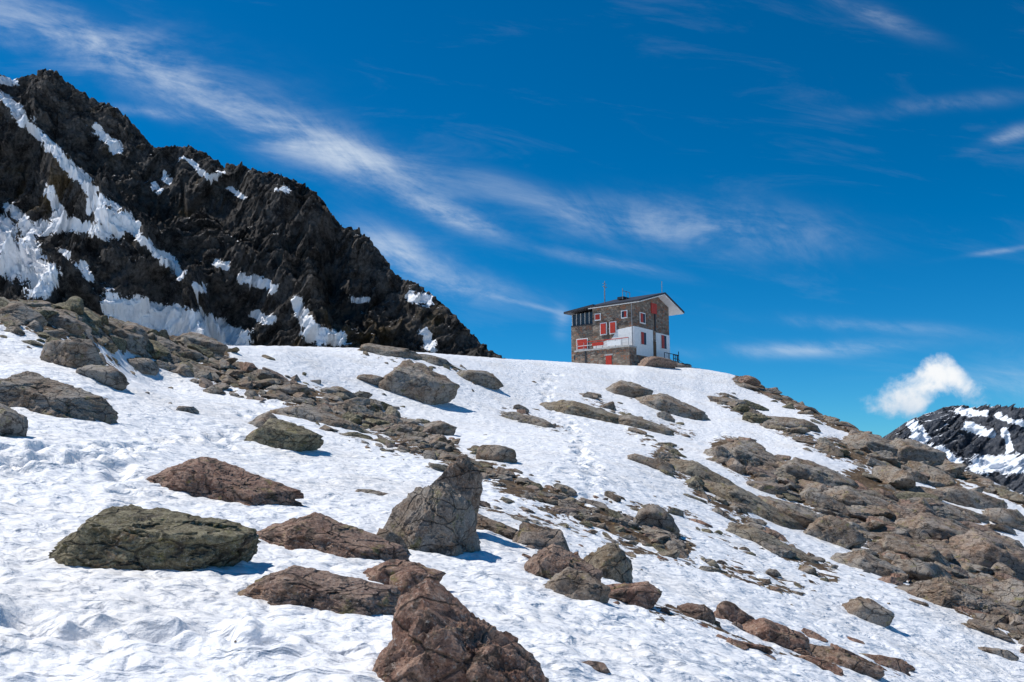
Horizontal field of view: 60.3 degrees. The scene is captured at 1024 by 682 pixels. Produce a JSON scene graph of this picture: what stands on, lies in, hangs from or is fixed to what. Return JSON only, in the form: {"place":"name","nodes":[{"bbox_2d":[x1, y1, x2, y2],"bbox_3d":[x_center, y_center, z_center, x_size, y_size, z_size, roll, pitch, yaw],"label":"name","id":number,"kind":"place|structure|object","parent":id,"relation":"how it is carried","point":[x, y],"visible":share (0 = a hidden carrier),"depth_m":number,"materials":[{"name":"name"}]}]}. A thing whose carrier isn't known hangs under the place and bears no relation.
{"place":"outdoors","nodes":[
{"label":"outdoors","id":0,"kind":"place"},
{"bbox_2d":[0,68,505,358],"bbox_3d":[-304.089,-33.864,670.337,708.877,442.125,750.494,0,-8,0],"label":"rocky mountain","id":1,"kind":"structure","parent":0,"point":[108,209],"depth_m":521.76,"materials":[{"name":"stone"}]},
{"bbox_2d":[0,299,1023,681],"bbox_3d":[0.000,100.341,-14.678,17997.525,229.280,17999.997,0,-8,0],"label":"snowy ground","id":2,"kind":"structure","parent":0,"point":[60,479],"depth_m":16.11,"materials":[{"name":"snow"}]},
{"bbox_2d":[0,403,27,436],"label":"boulder","id":3,"kind":"object","parent":2,"relation":"on","point":[13,423],"visible":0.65,"depth_m":16.58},
{"bbox_2d":[0,303,47,327],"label":"boulder","id":4,"kind":"object","parent":2,"relation":"on","point":[23,313],"visible":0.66,"depth_m":34.47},
{"bbox_2d":[0,371,118,423],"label":"boulder","id":5,"kind":"object","parent":2,"relation":"on","point":[35,392],"visible":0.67,"depth_m":21.31,"materials":[{"name":"stone"}]},
{"bbox_2d":[34,307,87,335],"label":"boulder","id":6,"kind":"object","parent":2,"relation":"on","point":[67,322],"visible":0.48,"depth_m":36.37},
{"bbox_2d":[40,338,104,368],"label":"boulder","id":7,"kind":"object","parent":2,"relation":"on","point":[77,353],"visible":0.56,"depth_m":28.45,"materials":[{"name":"stone"}]},
{"bbox_2d":[76,364,129,390],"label":"boulder","id":8,"kind":"object","parent":2,"relation":"on","point":[113,377],"visible":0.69,"depth_m":27.27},
{"bbox_2d":[108,318,146,353],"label":"boulder","id":9,"kind":"object","parent":2,"relation":"on","point":[136,342],"visible":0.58,"depth_m":42.82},
{"bbox_2d":[127,358,158,374],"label":"boulder","id":10,"kind":"object","parent":2,"relation":"on","point":[146,366],"visible":0.74,"depth_m":41.53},
{"bbox_2d":[48,504,260,571],"bbox_3d":[-3.872,2.160,8.972,2.514,0.972,1.124,0,-8,0],"label":"boulder","id":11,"kind":"object","parent":2,"relation":"on","point":[134,537],"visible":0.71,"depth_m":8.58,"materials":[{"name":"stone"}]},
{"bbox_2d":[176,406,198,413],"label":"boulder","id":12,"kind":"object","parent":2,"relation":"on","point":[192,410],"visible":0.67,"depth_m":26.44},
{"bbox_2d":[173,332,227,355],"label":"boulder","id":13,"kind":"object","parent":2,"relation":"on","point":[214,346],"visible":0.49,"depth_m":48.11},
{"bbox_2d":[146,457,303,505],"bbox_3d":[-4.638,2.538,14.286,2.584,1.334,1.355,-2,-9,15],"label":"boulder","id":14,"kind":"object","parent":2,"relation":"on","point":[212,478],"visible":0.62,"depth_m":14.05,"materials":[{"name":"stone"}]},
{"bbox_2d":[248,411,277,427],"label":"boulder","id":15,"kind":"object","parent":2,"relation":"on","point":[258,421],"visible":0.38,"depth_m":26.85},
{"bbox_2d":[244,418,323,451],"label":"boulder","id":16,"kind":"object","parent":2,"relation":"on","point":[277,433],"visible":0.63,"depth_m":23.82,"materials":[{"name":"stone"}]},
{"bbox_2d":[271,384,310,395],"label":"boulder","id":17,"kind":"object","parent":2,"relation":"on","point":[289,389],"visible":0.49,"depth_m":43.00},
{"bbox_2d":[267,404,364,432],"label":"boulder","id":18,"kind":"object","parent":2,"relation":"on","point":[308,412],"visible":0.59,"depth_m":32.26,"materials":[{"name":"stone"}]},
{"bbox_2d":[237,565,400,615],"bbox_3d":[-1.737,2.263,7.604,1.849,0.605,0.763,-1,-8,9],"label":"boulder","id":19,"kind":"object","parent":2,"relation":"on","point":[320,590],"visible":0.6,"depth_m":7.44,"materials":[{"name":"stone"}]},
{"bbox_2d":[256,512,409,561],"bbox_3d":[-2.296,2.597,10.825,2.141,0.954,1.065,-2,-9,13],"label":"boulder","id":20,"kind":"object","parent":2,"relation":"on","point":[320,532],"visible":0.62,"depth_m":10.64,"materials":[{"name":"stone"}]},
{"bbox_2d":[319,386,356,397],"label":"boulder","id":21,"kind":"object","parent":2,"relation":"on","point":[334,389],"visible":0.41,"depth_m":47.16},
{"bbox_2d":[344,397,369,405],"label":"boulder","id":22,"kind":"object","parent":2,"relation":"on","point":[361,401],"visible":0.39,"depth_m":44.48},
{"bbox_2d":[357,374,383,385],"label":"boulder","id":23,"kind":"object","parent":2,"relation":"on","point":[372,379],"visible":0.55,"depth_m":54.46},
{"bbox_2d":[355,489,387,495],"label":"boulder","id":24,"kind":"object","parent":2,"relation":"on","point":[379,493],"visible":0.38,"depth_m":17.10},
{"bbox_2d":[358,343,421,359],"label":"boulder","id":25,"kind":"object","parent":2,"relation":"on","point":[387,351],"visible":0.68,"depth_m":66.78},
{"bbox_2d":[376,528,409,553],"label":"boulder","id":26,"kind":"object","parent":2,"relation":"on","point":[389,535],"visible":0.35,"depth_m":11.53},
{"bbox_2d":[372,640,433,681],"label":"boulder","id":27,"kind":"object","parent":2,"relation":"on","point":[418,668],"visible":0.48,"depth_m":5.41,"materials":[{"name":"stone"}]},
{"bbox_2d":[363,559,445,584],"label":"boulder","id":28,"kind":"object","parent":2,"relation":"on","point":[383,572],"visible":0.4,"depth_m":9.17,"materials":[{"name":"stone"}]},
{"bbox_2d":[389,569,423,594],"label":"boulder","id":29,"kind":"object","parent":2,"relation":"on","point":[405,581],"visible":0.17,"depth_m":7.91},
{"bbox_2d":[377,360,459,404],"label":"boulder","id":30,"kind":"object","parent":2,"relation":"on","point":[421,383],"visible":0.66,"depth_m":53.85,"materials":[{"name":"stone"}]},
{"bbox_2d":[384,482,480,555],"bbox_3d":[-1.252,2.746,12.377,1.758,1.516,0.989,0,-8,0],"label":"boulder","id":31,"kind":"object","parent":2,"relation":"on","point":[439,517],"visible":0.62,"depth_m":12.22,"materials":[{"name":"stone"}]},
{"bbox_2d":[418,354,451,366],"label":"boulder","id":32,"kind":"object","parent":2,"relation":"on","point":[435,360],"visible":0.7,"depth_m":67.54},
{"bbox_2d":[423,420,456,435],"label":"boulder","id":33,"kind":"object","parent":2,"relation":"on","point":[441,427],"visible":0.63,"depth_m":38.11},
{"bbox_2d":[430,455,482,527],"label":"boulder","id":34,"kind":"object","parent":2,"relation":"on","point":[462,475],"visible":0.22,"depth_m":13.99,"materials":[{"name":"stone"}]},
{"bbox_2d":[388,573,548,681],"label":"boulder","id":35,"kind":"object","parent":2,"relation":"on","point":[442,626],"visible":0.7,"depth_m":5.56,"materials":[{"name":"stone"}]},
{"bbox_2d":[457,370,503,388],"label":"boulder","id":36,"kind":"object","parent":2,"relation":"on","point":[487,379],"visible":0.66,"depth_m":65.50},
{"bbox_2d":[476,445,516,462],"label":"boulder","id":37,"kind":"object","parent":2,"relation":"on","point":[499,453],"visible":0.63,"depth_m":27.89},
{"bbox_2d":[476,513,517,539],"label":"boulder","id":38,"kind":"object","parent":2,"relation":"on","point":[495,526],"visible":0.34,"depth_m":14.83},
{"bbox_2d":[466,644,541,681],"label":"boulder","id":39,"kind":"object","parent":2,"relation":"on","point":[491,663],"visible":1,"depth_m":5.40,"materials":[{"name":"stone"}]},
{"bbox_2d":[0,296,1023,675],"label":"scree rocks","id":40,"kind":"object","parent":2,"relation":"on","point":[184,356],"visible":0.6,"depth_m":41.38,"materials":[{"name":"stone"}]},
{"bbox_2d":[501,411,555,428],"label":"boulder","id":41,"kind":"object","parent":2,"relation":"on","point":[536,421],"visible":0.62,"depth_m":54.61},
{"bbox_2d":[512,522,569,550],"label":"boulder","id":42,"kind":"object","parent":2,"relation":"on","point":[536,536],"visible":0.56,"depth_m":14.15,"materials":[{"name":"stone"}]},
{"bbox_2d":[524,543,602,580],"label":"boulder","id":43,"kind":"object","parent":2,"relation":"on","point":[550,561],"visible":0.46,"depth_m":11.82,"materials":[{"name":"stone"}]},
{"bbox_2d":[543,567,610,602],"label":"boulder","id":44,"kind":"object","parent":2,"relation":"on","point":[572,583],"visible":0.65,"depth_m":10.58,"materials":[{"name":"stone"}]},
{"bbox_2d":[540,400,619,423],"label":"boulder","id":45,"kind":"object","parent":2,"relation":"on","point":[571,407],"visible":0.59,"depth_m":63.32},
{"bbox_2d":[571,324,592,362],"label":"wing walls","id":46,"kind":"structure","parent":2,"relation":"on","point":[581,332],"depth_m":120.34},
{"bbox_2d":[576,338,587,349],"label":"window frame","id":47,"kind":"object","parent":46,"relation":"attached to","point":[580,339],"visible":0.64,"depth_m":119.60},
{"bbox_2d":[577,339,586,348],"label":"shutter","id":48,"kind":"object","parent":47,"relation":"attached to","point":[580,345],"visible":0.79,"depth_m":119.64,"materials":[{"name":"red paint"}]},
{"bbox_2d":[573,312,592,325],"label":"wing gallery","id":49,"kind":"object","parent":46,"relation":"on","point":[582,319],"visible":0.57,"depth_m":120.48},
{"bbox_2d":[582,660,609,673],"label":"boulder","id":50,"kind":"object","parent":2,"relation":"on","point":[598,666],"visible":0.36,"depth_m":6.74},
{"bbox_2d":[575,347,636,365],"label":"terrace base","id":51,"kind":"object","parent":2,"relation":"on","point":[624,355],"visible":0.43,"depth_m":114.08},
{"bbox_2d":[574,345,636,351],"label":"terrace slab","id":52,"kind":"structure","parent":51,"relation":"on","point":[606,348],"depth_m":114.64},
{"bbox_2d":[579,337,627,342],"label":"terrace rail","id":53,"kind":"object","parent":52,"relation":"on","point":[603,340],"visible":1,"depth_m":115.33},
{"bbox_2d":[592,342,603,345],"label":"terrace sign","id":54,"kind":"object","parent":53,"relation":"attached to","point":[597,343],"visible":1,"depth_m":115.65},
{"bbox_2d":[606,355,611,364],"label":"terrace door","id":55,"kind":"structure","parent":51,"relation":"attached to","point":[609,360],"depth_m":114.28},
{"bbox_2d":[607,340,620,345],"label":"terrace banner","id":56,"kind":"object","parent":51,"relation":"attached to","point":[612,343],"visible":1,"depth_m":114.04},
{"bbox_2d":[584,544,632,582],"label":"boulder","id":57,"kind":"object","parent":2,"relation":"on","point":[613,562],"visible":0.59,"depth_m":13.59,"materials":[{"name":"stone"}]},
{"bbox_2d":[605,380,652,397],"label":"boulder","id":58,"kind":"object","parent":2,"relation":"on","point":[628,389],"visible":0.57,"depth_m":78.65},
{"bbox_2d":[592,297,668,365],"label":"walls","id":59,"kind":"structure","parent":2,"relation":"on","point":[610,314],"depth_m":117.44,"materials":[{"name":"stone"}]},
{"bbox_2d":[564,304,593,314],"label":"wing roof","id":60,"kind":"structure","parent":59,"relation":"attached to","point":[584,309],"depth_m":120.66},
{"bbox_2d":[600,322,606,335],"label":"window frame","id":61,"kind":"object","parent":59,"relation":"attached to","point":[606,329],"visible":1,"depth_m":117.29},
{"bbox_2d":[600,323,605,333],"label":"shutter","id":62,"kind":"object","parent":61,"relation":"attached to","point":[603,328],"visible":1,"depth_m":117.30,"materials":[{"name":"red paint"}]},
{"bbox_2d":[609,321,616,333],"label":"window frame","id":63,"kind":"object","parent":59,"relation":"attached to","point":[615,328],"visible":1,"depth_m":116.27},
{"bbox_2d":[610,322,614,332],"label":"shutter","id":64,"kind":"object","parent":63,"relation":"attached to","point":[612,327],"visible":1,"depth_m":116.37,"materials":[{"name":"red paint"}]},
{"bbox_2d":[593,326,633,348],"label":"white render front","id":65,"kind":"object","parent":59,"relation":"attached to","point":[622,333],"visible":0.7,"depth_m":115.28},
{"bbox_2d":[621,310,627,318],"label":"window frame","id":66,"kind":"object","parent":59,"relation":"attached to","point":[626,314],"visible":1,"depth_m":115.36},
{"bbox_2d":[588,294,664,308],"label":"soffit","id":67,"kind":"structure","parent":59,"relation":"attached to","point":[625,303],"depth_m":116.39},
{"bbox_2d":[587,292,664,307],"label":"roof","id":68,"kind":"structure","parent":67,"relation":"attached to","point":[630,299],"depth_m":117.25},
{"bbox_2d":[634,326,652,356],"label":"white render gable","id":69,"kind":"structure","parent":59,"relation":"attached to","point":[646,351],"depth_m":115.88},
{"bbox_2d":[640,331,646,345],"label":"window frame","id":70,"kind":"object","parent":69,"relation":"attached to","point":[640,339],"visible":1,"depth_m":115.63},
{"bbox_2d":[641,332,643,343],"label":"shutter","id":71,"kind":"object","parent":70,"relation":"attached to","point":[642,337],"visible":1,"depth_m":115.45,"materials":[{"name":"red paint"}]},
{"bbox_2d":[651,303,656,313],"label":"red gable shutter","id":72,"kind":"object","parent":59,"relation":"attached to","point":[653,308],"visible":1,"depth_m":118.61,"materials":[{"name":"paint"}]},
{"bbox_2d":[653,341,656,355],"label":"door gable","id":73,"kind":"structure","parent":59,"relation":"attached to","point":[654,349],"depth_m":117.77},
{"bbox_2d":[654,314,655,330],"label":"gable louvre","id":74,"kind":"object","parent":59,"relation":"attached to","point":[654,322],"visible":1,"depth_m":118.49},
{"bbox_2d":[656,333,669,358],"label":"white render gable","id":75,"kind":"structure","parent":59,"relation":"attached to","point":[659,352],"depth_m":119.16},
{"bbox_2d":[660,334,666,349],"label":"window frame","id":76,"kind":"object","parent":59,"relation":"attached to","point":[660,341],"visible":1,"depth_m":119.38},
{"bbox_2d":[661,336,666,348],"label":"window glass","id":77,"kind":"object","parent":76,"relation":"in","point":[665,344],"visible":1,"depth_m":119.90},
{"bbox_2d":[658,295,683,315],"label":"soffit","id":78,"kind":"structure","parent":59,"relation":"attached to","point":[674,309],"depth_m":121.33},
{"bbox_2d":[665,292,684,312],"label":"roof","id":79,"kind":"structure","parent":78,"relation":"attached to","point":[670,298],"depth_m":120.46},
{"bbox_2d":[607,581,661,609],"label":"boulder","id":80,"kind":"object","parent":2,"relation":"on","point":[645,594],"visible":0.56,"depth_m":11.13,"materials":[{"name":"stone"}]},
{"bbox_2d":[617,415,674,435],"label":"boulder","id":81,"kind":"object","parent":2,"relation":"on","point":[636,422],"visible":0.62,"depth_m":62.19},
{"bbox_2d":[627,453,674,473],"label":"boulder","id":82,"kind":"object","parent":2,"relation":"on","point":[653,463],"visible":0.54,"depth_m":37.58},
{"bbox_2d":[633,505,679,535],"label":"boulder","id":83,"kind":"object","parent":2,"relation":"on","point":[658,516],"visible":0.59,"depth_m":21.18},
{"bbox_2d":[638,356,677,367],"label":"boulder","id":84,"kind":"object","parent":2,"relation":"on","point":[655,361],"visible":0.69,"depth_m":107.35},
{"bbox_2d":[635,393,709,419],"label":"boulder","id":85,"kind":"object","parent":2,"relation":"on","point":[667,403],"visible":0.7,"depth_m":75.70,"materials":[{"name":"stone"}]},
{"bbox_2d":[676,363,691,367],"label":"boulder","id":86,"kind":"object","parent":2,"relation":"on","point":[681,365],"visible":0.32,"depth_m":110.71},
{"bbox_2d":[676,603,715,623],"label":"boulder","id":87,"kind":"object","parent":2,"relation":"on","point":[703,612],"visible":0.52,"depth_m":11.82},
{"bbox_2d":[669,458,740,487],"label":"boulder","id":88,"kind":"object","parent":2,"relation":"on","point":[691,468],"visible":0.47,"depth_m":39.06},
{"bbox_2d":[707,396,746,404],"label":"boulder","id":89,"kind":"object","parent":2,"relation":"on","point":[718,399],"visible":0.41,"depth_m":88.39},
{"bbox_2d":[713,601,753,623],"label":"boulder","id":90,"kind":"object","parent":2,"relation":"on","point":[730,611],"visible":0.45,"depth_m":12.61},
{"bbox_2d":[703,440,784,468],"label":"boulder","id":91,"kind":"object","parent":2,"relation":"on","point":[743,454],"visible":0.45,"depth_m":52.37,"materials":[{"name":"stone"}]},
{"bbox_2d":[702,479,805,529],"bbox_3d":[9.428,6.923,35.537,4.613,2.694,1.650,-4,-9,26],"label":"boulder","id":92,"kind":"object","parent":2,"relation":"on","point":[761,508],"visible":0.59,"depth_m":35.16,"materials":[{"name":"stone"}]},
{"bbox_2d":[726,522,818,563],"bbox_3d":[7.573,5.984,25.682,2.627,1.303,0.978,-5,-10,30],"label":"boulder","id":93,"kind":"object","parent":2,"relation":"on","point":[750,533],"visible":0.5,"depth_m":25.70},
{"bbox_2d":[741,618,810,650],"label":"boulder","id":94,"kind":"object","parent":2,"relation":"on","point":[768,630],"visible":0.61,"depth_m":12.15,"materials":[{"name":"stone"}]},
{"bbox_2d":[758,495,824,528],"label":"boulder","id":95,"kind":"object","parent":2,"relation":"on","point":[805,517],"visible":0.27,"depth_m":36.06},
{"bbox_2d":[762,416,820,431],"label":"boulder","id":96,"kind":"object","parent":2,"relation":"on","point":[790,422],"visible":0.52,"depth_m":78.26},
{"bbox_2d":[775,457,858,488],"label":"boulder","id":97,"kind":"object","parent":2,"relation":"on","point":[799,468],"visible":0.47,"depth_m":50.35,"materials":[{"name":"stone"}]},
{"bbox_2d":[803,515,866,548],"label":"boulder","id":98,"kind":"object","parent":2,"relation":"on","point":[832,529],"visible":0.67,"depth_m":33.85,"materials":[{"name":"stone"}]},
{"bbox_2d":[809,643,884,678],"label":"boulder","id":99,"kind":"object","parent":2,"relation":"on","point":[859,666],"visible":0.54,"depth_m":12.25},
{"bbox_2d":[822,485,897,520],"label":"boulder","id":100,"kind":"object","parent":2,"relation":"on","point":[846,495],"visible":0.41,"depth_m":46.38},
{"bbox_2d":[830,550,905,576],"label":"boulder","id":101,"kind":"object","parent":2,"relation":"on","point":[865,560],"visible":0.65,"depth_m":28.50,"materials":[{"name":"stone"}]},
{"bbox_2d":[842,596,894,626],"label":"boulder","id":102,"kind":"object","parent":2,"relation":"on","point":[870,610],"visible":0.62,"depth_m":18.24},
{"bbox_2d":[841,432,897,454],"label":"boulder","id":103,"kind":"object","parent":2,"relation":"on","point":[872,442],"visible":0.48,"depth_m":75.09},
{"bbox_2d":[859,653,910,674],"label":"boulder","id":104,"kind":"object","parent":2,"relation":"on","point":[898,664],"visible":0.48,"depth_m":14.35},
{"bbox_2d":[876,534,949,566],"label":"boulder","id":105,"kind":"object","parent":2,"relation":"on","point":[908,548],"visible":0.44,"depth_m":35.51,"materials":[{"name":"stone"}]},
{"bbox_2d":[889,438,946,465],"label":"boulder","id":106,"kind":"object","parent":2,"relation":"on","point":[911,450],"visible":0.47,"depth_m":73.68,"materials":[{"name":"stone"}]},
{"bbox_2d":[891,559,951,579],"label":"boulder","id":107,"kind":"object","parent":2,"relation":"on","point":[918,569],"visible":0.4,"depth_m":29.30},
{"bbox_2d":[894,512,968,540],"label":"boulder","id":108,"kind":"object","parent":2,"relation":"on","point":[934,527],"visible":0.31,"depth_m":42.02,"materials":[{"name":"stone"}]},
{"bbox_2d":[894,576,1018,615],"bbox_3d":[11.809,7.150,23.219,3.512,1.769,1.733,-3,-9,18],"label":"boulder","id":109,"kind":"object","parent":2,"relation":"on","point":[946,591],"visible":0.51,"depth_m":23.00,"materials":[{"name":"stone"}]},
{"bbox_2d":[937,486,1007,509],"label":"boulder","id":110,"kind":"object","parent":2,"relation":"on","point":[961,496],"visible":0.56,"depth_m":58.60,"materials":[{"name":"stone"}]},
{"bbox_2d":[948,529,1023,578],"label":"boulder","id":111,"kind":"object","parent":2,"relation":"on","point":[978,547],"visible":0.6,"depth_m":37.96,"materials":[{"name":"stone"}]},
{"bbox_2d":[978,646,1018,660],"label":"boulder","id":112,"kind":"object","parent":2,"relation":"on","point":[1008,654],"visible":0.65,"depth_m":18.76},
{"bbox_2d":[982,578,1023,613],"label":"boulder","id":113,"kind":"object","parent":2,"relation":"on","point":[1009,591],"visible":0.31,"depth_m":26.16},
{"bbox_2d":[982,508,1023,530],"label":"boulder","id":114,"kind":"object","parent":2,"relation":"on","point":[1012,518],"visible":0.63,"depth_m":53.09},
{"bbox_2d":[0,0,1023,437],"label":"sky","id":115,"kind":"structure","parent":0,"point":[828,194],"materials":[{"name":"blue"}]},
{"bbox_2d":[883,404,1023,494],"bbox_3d":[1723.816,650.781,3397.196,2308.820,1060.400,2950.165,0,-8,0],"label":"distant mountain","id":116,"kind":"structure","parent":0,"point":[985,441],"depth_m":2867.20,"materials":[{"name":"stone"}]}
]}

